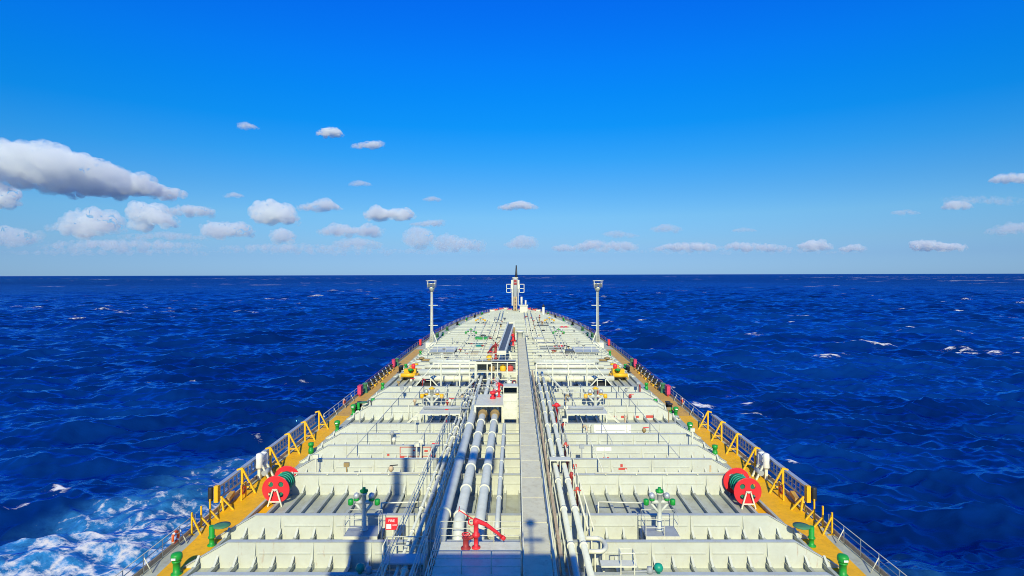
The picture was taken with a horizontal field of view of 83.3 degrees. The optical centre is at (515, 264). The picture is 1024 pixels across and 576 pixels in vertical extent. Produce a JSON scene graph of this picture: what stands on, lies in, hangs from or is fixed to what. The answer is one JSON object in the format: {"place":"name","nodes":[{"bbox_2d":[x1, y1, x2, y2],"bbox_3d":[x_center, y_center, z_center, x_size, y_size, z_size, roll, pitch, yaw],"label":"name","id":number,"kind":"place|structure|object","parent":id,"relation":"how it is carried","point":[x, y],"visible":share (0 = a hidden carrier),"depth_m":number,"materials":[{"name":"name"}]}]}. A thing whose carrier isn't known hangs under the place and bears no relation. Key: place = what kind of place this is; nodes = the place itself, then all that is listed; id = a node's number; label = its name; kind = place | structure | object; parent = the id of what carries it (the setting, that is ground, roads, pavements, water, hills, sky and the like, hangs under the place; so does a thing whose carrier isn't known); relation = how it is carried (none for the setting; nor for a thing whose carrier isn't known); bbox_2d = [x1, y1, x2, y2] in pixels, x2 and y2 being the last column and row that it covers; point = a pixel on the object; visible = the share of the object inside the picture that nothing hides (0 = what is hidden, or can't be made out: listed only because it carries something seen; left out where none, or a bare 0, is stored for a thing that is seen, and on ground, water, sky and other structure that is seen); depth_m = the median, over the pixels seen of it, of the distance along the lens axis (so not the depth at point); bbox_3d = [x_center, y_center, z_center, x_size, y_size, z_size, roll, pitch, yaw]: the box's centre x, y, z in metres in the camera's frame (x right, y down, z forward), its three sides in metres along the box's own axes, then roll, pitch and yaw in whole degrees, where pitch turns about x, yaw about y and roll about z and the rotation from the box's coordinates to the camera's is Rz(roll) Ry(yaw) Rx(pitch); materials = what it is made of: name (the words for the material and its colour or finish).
{"place":"outdoors","nodes":[
{"label":"outdoors","id":0,"kind":"place"},
{"bbox_2d":[241,481,246,500],"bbox_3d":[-20.150,16.723,42.650,0.140,1.146,0.790,0,0,0],"label":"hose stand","id":1,"kind":"object","parent":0,"point":[244,487],"visible":1,"depth_m":42.68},
{"bbox_2d":[0,274,1023,575],"bbox_3d":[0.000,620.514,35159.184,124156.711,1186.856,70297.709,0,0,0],"label":"sea","id":2,"kind":"structure","parent":0,"point":[142,414],"depth_m":155.03,"materials":[{"name":"liquid"}]},
{"bbox_2d":[133,309,888,575],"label":"oil tanker","id":3,"kind":"object","parent":2,"relation":"on","point":[299,532],"visible":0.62,"depth_m":43.25,"materials":[{"name":"paint"}]},
{"bbox_2d":[115,514,195,575],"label":"side railing","id":4,"kind":"object","parent":3,"relation":"on","point":[180,530],"visible":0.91,"depth_m":33.35,"materials":[{"name":"metal"}]},
{"bbox_2d":[171,529,179,544],"bbox_3d":[-20.690,16.520,35.000,0.171,0.864,0.864,0,0,0],"label":"lifebuoy","id":5,"kind":"object","parent":4,"relation":"hanging from","point":[177,532],"visible":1,"depth_m":34.91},
{"bbox_2d":[170,551,182,575],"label":"air vent","id":6,"kind":"object","parent":3,"relation":"on","point":[176,558],"visible":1,"depth_m":32.08,"materials":[{"name":"metal"}]},
{"bbox_2d":[189,512,201,534],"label":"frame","id":7,"kind":"object","parent":3,"relation":"on","point":[195,523],"visible":1,"depth_m":36.88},
{"bbox_2d":[199,506,209,527],"bbox_3d":[-20.597,16.612,38.009,0.871,1.425,0.140,0,0,-3],"label":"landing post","id":8,"kind":"object","parent":3,"relation":"on","point":[205,521],"visible":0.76,"depth_m":37.95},
{"bbox_2d":[207,521,230,546],"bbox_3d":[-18.294,16.660,35.483,1.329,1.270,0.996,0,0,-23],"label":"air vent","id":9,"kind":"object","parent":3,"relation":"on","point":[219,525],"visible":0.99,"depth_m":35.43,"materials":[{"name":"metal"}]},
{"bbox_2d":[218,491,234,512],"bbox_3d":[-20.479,16.806,41.428,0.948,1.045,2.469,0,0,-7],"label":"landing bracket","id":10,"kind":"object","parent":3,"relation":"on","point":[229,497],"visible":1,"depth_m":40.63,"materials":[{"name":"metal"}]},
{"bbox_2d":[208,414,315,502],"bbox_3d":[-21.430,16.220,50.810,0.740,1.160,20.380,0,0,0],"label":"boarding ladder","id":11,"kind":"object","parent":10,"relation":"on","point":[217,492],"visible":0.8,"depth_m":46.01,"materials":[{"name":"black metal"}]},
{"bbox_2d":[237,467,255,492],"bbox_3d":[-20.406,16.323,43.627,1.431,2.000,0.178,0,0,-4],"label":"stowing frame","id":12,"kind":"object","parent":3,"relation":"on","point":[243,472],"visible":0.82,"depth_m":43.59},
{"bbox_2d":[256,451,273,479],"bbox_3d":[-20.376,16.238,46.807,1.168,2.175,1.390,0,0,0],"label":"davit winch","id":13,"kind":"object","parent":3,"relation":"on","point":[262,459],"visible":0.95,"depth_m":46.34,"materials":[{"name":"white paint"}]},
{"bbox_2d":[265,446,281,468],"bbox_3d":[-20.406,16.323,48.627,1.431,2.000,0.178,0,0,-4],"label":"stowing frame","id":14,"kind":"object","parent":3,"relation":"on","point":[271,451],"visible":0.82,"depth_m":48.58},
{"bbox_2d":[262,466,297,506],"bbox_3d":[-17.250,16.224,42.420,1.990,2.158,2.490,0,0,0],"label":"rope reel","id":15,"kind":"object","parent":3,"relation":"on","point":[279,485],"visible":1,"depth_m":41.37,"materials":[{"name":"red paint"}]},
{"bbox_2d":[284,433,300,454],"bbox_3d":[-20.406,16.323,52.627,1.431,2.000,0.178,0,0,-4],"label":"stowing frame","id":16,"kind":"object","parent":3,"relation":"on","point":[289,437],"visible":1,"depth_m":52.55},
{"bbox_2d":[301,421,315,440],"bbox_3d":[-20.406,16.323,56.627,1.431,2.000,0.178,0,0,-4],"label":"stowing frame","id":17,"kind":"object","parent":3,"relation":"on","point":[305,425],"visible":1,"depth_m":56.54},
{"bbox_2d":[315,411,328,429],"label":"stowing frame","id":18,"kind":"object","parent":3,"relation":"on","point":[319,415],"visible":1,"depth_m":60.52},
{"bbox_2d":[324,382,367,423],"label":"side railing","id":19,"kind":"object","parent":3,"relation":"on","point":[342,405],"visible":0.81,"depth_m":67.58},
{"bbox_2d":[294,472,429,474],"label":"cross pipe","id":20,"kind":"object","parent":3,"relation":"on","point":[357,473],"visible":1,"depth_m":43.20,"materials":[{"name":"metal"}]},
{"bbox_2d":[343,510,382,539],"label":"vent platform","id":21,"kind":"structure","parent":3,"relation":"on","point":[356,533],"depth_m":34.43,"materials":[{"name":"grey paint"}]},
{"bbox_2d":[348,487,379,531],"bbox_3d":[-9.200,14.765,34.900,1.935,2.560,0.480,0,0,0],"label":"tank vent","id":22,"kind":"object","parent":21,"relation":"on","point":[363,501],"visible":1,"depth_m":34.78,"materials":[{"name":"metal"}]},
{"bbox_2d":[355,563,394,574],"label":"deck valve","id":23,"kind":"object","parent":3,"relation":"on","point":[360,568],"visible":0.97,"depth_m":29.36,"materials":[{"name":"teal paint"}]},
{"bbox_2d":[385,517,397,537],"bbox_3d":[-7.307,16.077,33.917,0.720,2.439,0.115,0,0,0],"label":"fire sign","id":24,"kind":"object","parent":3,"relation":"on","point":[391,523],"visible":0.98,"depth_m":33.87,"materials":[{"name":"metal"}]},
{"bbox_2d":[381,501,426,512],"bbox_3d":[-7.650,16.675,39.300,3.106,1.050,0.100,0,0,-4],"label":"branch pipe","id":25,"kind":"object","parent":3,"relation":"on","point":[402,502],"visible":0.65,"depth_m":39.24,"materials":[{"name":"metal"}]},
{"bbox_2d":[382,536,427,575],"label":"step trestle","id":26,"kind":"object","parent":3,"relation":"on","point":[402,559],"visible":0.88,"depth_m":29.69,"materials":[{"name":"white paint"}]},
{"bbox_2d":[400,368,419,378],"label":"drip tray","id":27,"kind":"object","parent":3,"relation":"on","point":[407,373],"visible":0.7,"depth_m":85.30,"materials":[{"name":"paint"}]},
{"bbox_2d":[375,412,465,575],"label":"pipe rail","id":28,"kind":"object","parent":3,"relation":"on","point":[442,487],"visible":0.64,"depth_m":35.58,"materials":[{"name":"metal"}]},
{"bbox_2d":[417,379,436,385],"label":"stairs","id":29,"kind":"structure","parent":3,"relation":"on","point":[427,382],"depth_m":78.60,"materials":[{"name":"white metal"}]},
{"bbox_2d":[426,280,437,347],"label":"light mast","id":30,"kind":"object","parent":3,"relation":"on","point":[431,325],"visible":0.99,"depth_m":120.22,"materials":[{"name":"metal"}]},
{"bbox_2d":[420,386,443,405],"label":"tank vent","id":31,"kind":"object","parent":3,"relation":"on","point":[431,396],"visible":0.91,"depth_m":66.04,"materials":[{"name":"metal"}]},
{"bbox_2d":[407,397,462,422],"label":"table platform","id":32,"kind":"structure","parent":3,"relation":"on","point":[424,412],"depth_m":59.47,"materials":[{"name":"white paint"}]},
{"bbox_2d":[422,386,460,470],"bbox_3d":[-7.150,16.451,59.500,0.100,1.608,31.086,0,0,0],"label":"deck line","id":33,"kind":"object","parent":3,"relation":"on","point":[439,433],"visible":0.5,"depth_m":53.54,"materials":[{"name":"white paint"}]},
{"bbox_2d":[429,342,457,354],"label":"raised plate","id":34,"kind":"object","parent":3,"relation":"on","point":[440,349],"visible":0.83,"depth_m":108.20,"materials":[{"name":"paint"}]},
{"bbox_2d":[423,407,469,408],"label":"cross pipe","id":35,"kind":"object","parent":3,"relation":"on","point":[446,407],"visible":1,"depth_m":60.11,"materials":[{"name":"metal"}]},
{"bbox_2d":[415,354,491,385],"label":"manifold gantry","id":36,"kind":"object","parent":3,"relation":"on","point":[459,363],"visible":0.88,"depth_m":77.31,"materials":[{"name":"metal"}]},
{"bbox_2d":[400,375,474,575],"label":"service pipe","id":37,"kind":"object","parent":36,"relation":"attached to","point":[404,570],"visible":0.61,"depth_m":38.50,"materials":[{"name":"metal"}]},
{"bbox_2d":[434,404,478,556],"bbox_3d":[-4.350,15.909,47.316,0.864,2.482,29.528,0,0,0],"label":"cargo pipe","id":38,"kind":"object","parent":3,"relation":"on","point":[444,512],"visible":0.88,"depth_m":39.60,"materials":[{"name":"metal"}]},
{"bbox_2d":[444,384,473,397],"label":"guard rail","id":39,"kind":"object","parent":3,"relation":"on","point":[447,392],"visible":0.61,"depth_m":68.50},
{"bbox_2d":[452,407,486,539],"bbox_3d":[-3.350,15.927,47.136,0.792,2.446,28.709,0,0,0],"label":"cargo pipe","id":40,"kind":"object","parent":3,"relation":"on","point":[466,485],"visible":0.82,"depth_m":39.62,"materials":[{"name":"metal"}]},
{"bbox_2d":[424,521,521,575],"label":"monitor platform","id":41,"kind":"structure","parent":3,"relation":"on","point":[493,558],"depth_m":28.55,"materials":[{"name":"white paint"}]},
{"bbox_2d":[458,506,505,549],"bbox_3d":[-1.741,13.651,29.914,2.479,2.097,0.552,0,0,-4],"label":"water monitor","id":42,"kind":"object","parent":41,"relation":"on","point":[475,536],"visible":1,"depth_m":29.83,"materials":[{"name":"metal"}]},
{"bbox_2d":[471,343,492,406],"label":"cargo pipe","id":43,"kind":"object","parent":3,"relation":"on","point":[480,381],"visible":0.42,"depth_m":71.87,"materials":[{"name":"metal"}]},
{"bbox_2d":[475,407,498,539],"bbox_3d":[-2.120,15.939,47.115,0.744,2.422,28.630,0,0,0],"label":"cargo pipe","id":44,"kind":"object","parent":3,"relation":"on","point":[484,491],"visible":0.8,"depth_m":40.56,"materials":[{"name":"metal"}]},
{"bbox_2d":[474,384,502,422],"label":"pipe platform","id":45,"kind":"structure","parent":3,"relation":"on","point":[483,400],"depth_m":59.90,"materials":[{"name":"white paint"}]},
{"bbox_2d":[484,355,494,393],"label":"cargo pipe","id":46,"kind":"object","parent":3,"relation":"on","point":[487,388],"visible":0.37,"depth_m":73.25,"materials":[{"name":"metal"}]},
{"bbox_2d":[469,353,516,384],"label":"valve rack","id":47,"kind":"object","parent":3,"relation":"on","point":[484,368],"visible":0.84,"depth_m":78.62,"materials":[{"name":"metal"}]},
{"bbox_2d":[393,369,474,575],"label":"service pipe","id":48,"kind":"object","parent":47,"relation":"attached to","point":[412,530],"visible":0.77,"depth_m":39.05,"materials":[{"name":"metal"}]},
{"bbox_2d":[409,373,479,575],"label":"service pipe","id":49,"kind":"object","parent":47,"relation":"attached to","point":[469,400],"visible":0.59,"depth_m":39.30,"materials":[{"name":"metal"}]},
{"bbox_2d":[494,423,505,539],"bbox_3d":[-1.090,16.035,43.953,0.360,2.230,21.995,0,0,0],"label":"cargo pipe","id":50,"kind":"object","parent":3,"relation":"on","point":[499,498],"visible":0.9,"depth_m":39.06,"materials":[{"name":"metal"}]},
{"bbox_2d":[497,322,523,368],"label":"hose crane","id":51,"kind":"object","parent":3,"relation":"on","point":[505,341],"visible":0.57,"depth_m":104.89,"materials":[{"name":"white paint"}]},
{"bbox_2d":[503,383,517,432],"bbox_3d":[-0.540,14.698,58.050,1.420,5.196,1.500,0,0,0],"label":"tall cabinet","id":52,"kind":"object","parent":3,"relation":"on","point":[510,400],"visible":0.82,"depth_m":57.32,"materials":[{"name":"metal"}]},
{"bbox_2d":[506,265,523,310],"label":"fore mast","id":53,"kind":"object","parent":3,"relation":"on","point":[515,286],"visible":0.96,"depth_m":203.05,"materials":[{"name":"metal"}]},
{"bbox_2d":[519,297,527,312],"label":"winch house","id":54,"kind":"structure","parent":3,"relation":"on","point":[523,308],"depth_m":195.00,"materials":[{"name":"white paint"}]},
{"bbox_2d":[517,332,557,575],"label":"walkway","id":55,"kind":"structure","parent":3,"relation":"on","point":[537,549],"depth_m":37.34,"materials":[{"name":"paint"}]},
{"bbox_2d":[532,370,565,575],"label":"cable tray","id":56,"kind":"object","parent":3,"relation":"on","point":[563,572],"visible":1,"depth_m":37.85,"materials":[{"name":"metal"}]},
{"bbox_2d":[530,371,570,575],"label":"conduit bundle","id":57,"kind":"object","parent":3,"relation":"on","point":[556,557],"visible":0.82,"depth_m":38.18,"materials":[{"name":"paint"}]},
{"bbox_2d":[537,371,579,575],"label":"service pipe","id":58,"kind":"object","parent":3,"relation":"on","point":[574,569],"visible":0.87,"depth_m":37.30,"materials":[{"name":"metal"}]},
{"bbox_2d":[540,371,594,575],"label":"service pipe","id":59,"kind":"object","parent":3,"relation":"on","point":[588,567],"visible":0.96,"depth_m":37.47,"materials":[{"name":"metal"}]},
{"bbox_2d":[548,384,588,535],"bbox_3d":[4.250,16.393,54.500,0.120,1.806,41.000,0,0,0],"label":"service pipe","id":60,"kind":"object","parent":3,"relation":"on","point":[581,505],"visible":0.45,"depth_m":41.58,"materials":[{"name":"metal"}]},
{"bbox_2d":[550,457,570,471],"bbox_3d":[3.400,15.250,44.062,1.600,0.900,0.800,0,0,0],"label":"pipe guard","id":61,"kind":"object","parent":60,"relation":"attached to","point":[559,459],"visible":0.96,"depth_m":43.82,"materials":[{"name":"white paint"}]},
{"bbox_2d":[551,385,593,535],"bbox_3d":[4.600,16.425,54.500,0.090,1.741,41.000,0,0,0],"label":"service pipe","id":62,"kind":"object","parent":3,"relation":"on","point":[576,471],"visible":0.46,"depth_m":42.70,"materials":[{"name":"metal"}]},
{"bbox_2d":[536,354,612,385],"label":"manifold gantry","id":63,"kind":"object","parent":3,"relation":"on","point":[574,362],"visible":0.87,"depth_m":77.31,"materials":[{"name":"metal"}]},
{"bbox_2d":[567,386,602,471],"bbox_3d":[6.650,16.451,59.500,0.100,1.608,31.086,0,0,0],"label":"deck line","id":64,"kind":"object","parent":3,"relation":"on","point":[588,435],"visible":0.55,"depth_m":51.70,"materials":[{"name":"white paint"}]},
{"bbox_2d":[571,341,599,354],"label":"raised plate","id":65,"kind":"object","parent":3,"relation":"on","point":[585,349],"visible":0.82,"depth_m":108.20,"materials":[{"name":"paint"}]},
{"bbox_2d":[564,397,619,422],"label":"table platform","id":66,"kind":"structure","parent":3,"relation":"on","point":[602,412],"depth_m":59.47,"materials":[{"name":"white paint"}]},
{"bbox_2d":[557,407,603,408],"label":"cross pipe","id":67,"kind":"object","parent":66,"relation":"on","point":[581,407],"visible":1,"depth_m":60.11,"materials":[{"name":"metal"}]},
{"bbox_2d":[584,386,606,405],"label":"tank vent","id":68,"kind":"object","parent":3,"relation":"on","point":[595,396],"visible":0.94,"depth_m":66.04,"materials":[{"name":"metal"}]},
{"bbox_2d":[585,536,607,571],"bbox_3d":[4.470,16.263,31.600,1.140,2.066,1.740,0,0,0],"label":"pipe loop","id":69,"kind":"object","parent":3,"relation":"on","point":[601,550],"visible":0.96,"depth_m":31.37,"materials":[{"name":"white paint"}]},
{"bbox_2d":[591,280,603,347],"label":"light mast","id":70,"kind":"object","parent":3,"relation":"on","point":[597,335],"visible":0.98,"depth_m":120.00,"materials":[{"name":"metal"}]},
{"bbox_2d":[600,548,636,574],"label":"step platform","id":71,"kind":"structure","parent":3,"relation":"on","point":[619,563],"depth_m":29.46,"materials":[{"name":"white paint"}]},
{"bbox_2d":[598,501,643,512],"bbox_3d":[7.150,16.675,39.300,3.106,1.050,0.100,0,0,4],"label":"branch pipe","id":72,"kind":"object","parent":3,"relation":"on","point":[621,502],"visible":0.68,"depth_m":39.26,"materials":[{"name":"metal"}]},
{"bbox_2d":[621,563,662,574],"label":"deck valve","id":73,"kind":"object","parent":3,"relation":"on","point":[658,568],"visible":1,"depth_m":29.38,"materials":[{"name":"teal paint"}]},
{"bbox_2d":[595,472,725,474],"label":"cross pipe","id":74,"kind":"object","parent":3,"relation":"on","point":[666,473],"visible":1,"depth_m":43.20,"materials":[{"name":"metal"}]},
{"bbox_2d":[641,510,680,539],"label":"vent platform","id":75,"kind":"structure","parent":3,"relation":"on","point":[667,533],"depth_m":34.38,"materials":[{"name":"grey paint"}]},
{"bbox_2d":[643,487,674,531],"bbox_3d":[8.700,14.765,34.900,1.935,2.560,0.480,0,0,0],"label":"tank vent","id":76,"kind":"object","parent":75,"relation":"on","point":[659,502],"visible":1,"depth_m":34.79,"materials":[{"name":"metal"}]},
{"bbox_2d":[660,382,703,423],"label":"side railing","id":77,"kind":"object","parent":3,"relation":"on","point":[688,408],"visible":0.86,"depth_m":65.95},
{"bbox_2d":[698,411,711,429],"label":"stowing frame","id":78,"kind":"object","parent":3,"relation":"on","point":[707,415],"visible":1,"depth_m":60.52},
{"bbox_2d":[711,421,725,440],"bbox_3d":[19.906,16.323,56.627,1.431,2.000,0.178,0,0,4],"label":"stowing frame","id":79,"kind":"object","parent":3,"relation":"on","point":[720,426],"visible":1,"depth_m":56.59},
{"bbox_2d":[725,433,741,454],"bbox_3d":[19.906,16.323,52.627,1.431,2.000,0.178,0,0,4],"label":"stowing frame","id":80,"kind":"object","parent":3,"relation":"on","point":[736,437],"visible":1,"depth_m":52.55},
{"bbox_2d":[723,468,761,508],"bbox_3d":[16.500,16.224,42.020,1.990,2.158,2.490,0,0,0],"label":"rope reel","id":81,"kind":"object","parent":3,"relation":"on","point":[741,486],"visible":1,"depth_m":40.97,"materials":[{"name":"red paint"}]},
{"bbox_2d":[743,446,759,469],"bbox_3d":[19.906,16.323,48.627,1.431,2.000,0.178,0,0,4],"label":"stowing frame","id":82,"kind":"object","parent":3,"relation":"on","point":[750,456],"visible":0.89,"depth_m":48.58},
{"bbox_2d":[751,451,769,479],"bbox_3d":[19.876,16.238,46.807,1.168,2.175,1.390,0,0,0],"label":"davit winch","id":83,"kind":"object","parent":3,"relation":"on","point":[763,460],"visible":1,"depth_m":46.34,"materials":[{"name":"white paint"}]},
{"bbox_2d":[769,467,788,492],"bbox_3d":[19.906,16.323,43.627,1.431,2.000,0.178,0,0,4],"label":"stowing frame","id":84,"kind":"object","parent":3,"relation":"on","point":[781,472],"visible":0.82,"depth_m":43.58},
{"bbox_2d":[778,481,783,500],"bbox_3d":[19.650,16.723,42.650,0.140,1.146,0.790,0,0,0],"label":"hose stand","id":85,"kind":"object","parent":3,"relation":"on","point":[781,486],"visible":1,"depth_m":42.68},
{"bbox_2d":[790,491,806,512],"bbox_3d":[19.979,16.806,41.428,0.948,1.045,2.469,0,0,7],"label":"landing bracket","id":86,"kind":"object","parent":3,"relation":"on","point":[795,497],"visible":1,"depth_m":40.63,"materials":[{"name":"metal"}]},
{"bbox_2d":[711,414,816,502],"bbox_3d":[20.930,16.220,50.810,0.740,1.160,20.380,0,0,0],"label":"boarding ladder","id":87,"kind":"object","parent":86,"relation":"on","point":[810,493],"visible":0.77,"depth_m":45.80,"materials":[{"name":"grey metal"}]},
{"bbox_2d":[793,522,815,547],"bbox_3d":[17.739,16.660,35.402,1.329,1.270,0.996,0,0,23],"label":"air vent","id":88,"kind":"object","parent":3,"relation":"on","point":[804,526],"visible":0.99,"depth_m":35.33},
{"bbox_2d":[814,506,824,527],"bbox_3d":[20.047,16.612,38.008,0.771,1.425,0.143,0,0,3],"label":"landing post","id":89,"kind":"object","parent":3,"relation":"on","point":[819,520],"visible":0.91,"depth_m":37.95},
{"bbox_2d":[822,512,834,534],"bbox_3d":[20.044,16.582,36.908,0.778,1.464,0.143,0,0,3],"label":"landing post","id":90,"kind":"object","parent":3,"relation":"on","point":[828,522],"visible":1,"depth_m":36.87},
{"bbox_2d":[837,553,848,575],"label":"air vent","id":91,"kind":"object","parent":3,"relation":"on","point":[843,560],"visible":0.99,"depth_m":31.88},
{"bbox_2d":[828,514,906,575],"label":"side railing","id":92,"kind":"object","parent":3,"relation":"on","point":[843,530],"visible":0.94,"depth_m":33.55,"materials":[{"name":"metal"}]},
{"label":"pipe stool","id":93,"kind":"object","parent":3,"relation":"on","visible":0},
{"bbox_2d":[414,375,486,382],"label":"crossover pipe","id":94,"kind":"object","parent":93,"relation":"on","point":[453,378],"visible":0.65,"depth_m":80.46,"materials":[{"name":"metal"}]},
{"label":"pipe stool","id":95,"kind":"object","parent":3,"relation":"on","visible":0},
{"bbox_2d":[419,369,488,375],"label":"crossover pipe","id":96,"kind":"object","parent":95,"relation":"on","point":[434,372],"visible":0.73,"depth_m":85.16,"materials":[{"name":"metal"}]},
{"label":"pipe stool","id":97,"kind":"object","parent":3,"relation":"on","visible":0},
{"bbox_2d":[425,364,474,368],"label":"crossover pipe","id":98,"kind":"object","parent":97,"relation":"on","point":[450,366],"visible":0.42,"depth_m":89.98,"materials":[{"name":"metal"}]},
{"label":"pipe stool","id":99,"kind":"object","parent":3,"relation":"on","visible":0},
{"bbox_2d":[429,359,484,362],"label":"crossover pipe","id":100,"kind":"object","parent":99,"relation":"on","point":[432,361],"visible":0.47,"depth_m":94.91,"materials":[{"name":"metal"}]},
{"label":"pipe stool","id":101,"kind":"object","parent":3,"relation":"on","visible":0},
{"bbox_2d":[539,375,613,382],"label":"crossover pipe","id":102,"kind":"object","parent":101,"relation":"on","point":[573,378],"visible":0.73,"depth_m":80.43,"materials":[{"name":"metal"}]},
{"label":"pipe stool","id":103,"kind":"object","parent":3,"relation":"on","visible":0},
{"bbox_2d":[537,369,608,375],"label":"crossover pipe","id":104,"kind":"object","parent":103,"relation":"on","point":[548,372],"visible":0.88,"depth_m":85.16,"materials":[{"name":"metal"}]},
{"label":"pipe stool","id":105,"kind":"object","parent":3,"relation":"on","visible":0},
{"bbox_2d":[535,364,603,368],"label":"crossover pipe","id":106,"kind":"object","parent":105,"relation":"on","point":[545,366],"visible":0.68,"depth_m":89.98,"materials":[{"name":"metal"}]},
{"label":"pipe stool","id":107,"kind":"object","parent":3,"relation":"on","visible":0},
{"bbox_2d":[534,359,598,362],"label":"crossover pipe","id":108,"kind":"object","parent":107,"relation":"on","point":[565,360],"visible":0.62,"depth_m":94.93,"materials":[{"name":"metal"}]},
{"bbox_2d":[0,0,1023,275],"label":"sky","id":109,"kind":"structure","parent":0,"point":[138,137],"materials":[{"name":"blue"}]},
{"bbox_2d":[591,379,610,385],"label":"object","id":110,"kind":"structure","parent":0,"point":[601,382],"depth_m":78.60,"materials":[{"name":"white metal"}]},
{"bbox_2d":[608,368,627,378],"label":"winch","id":111,"kind":"object","parent":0,"point":[620,373],"visible":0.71,"depth_m":85.53,"materials":[{"name":"paint"}]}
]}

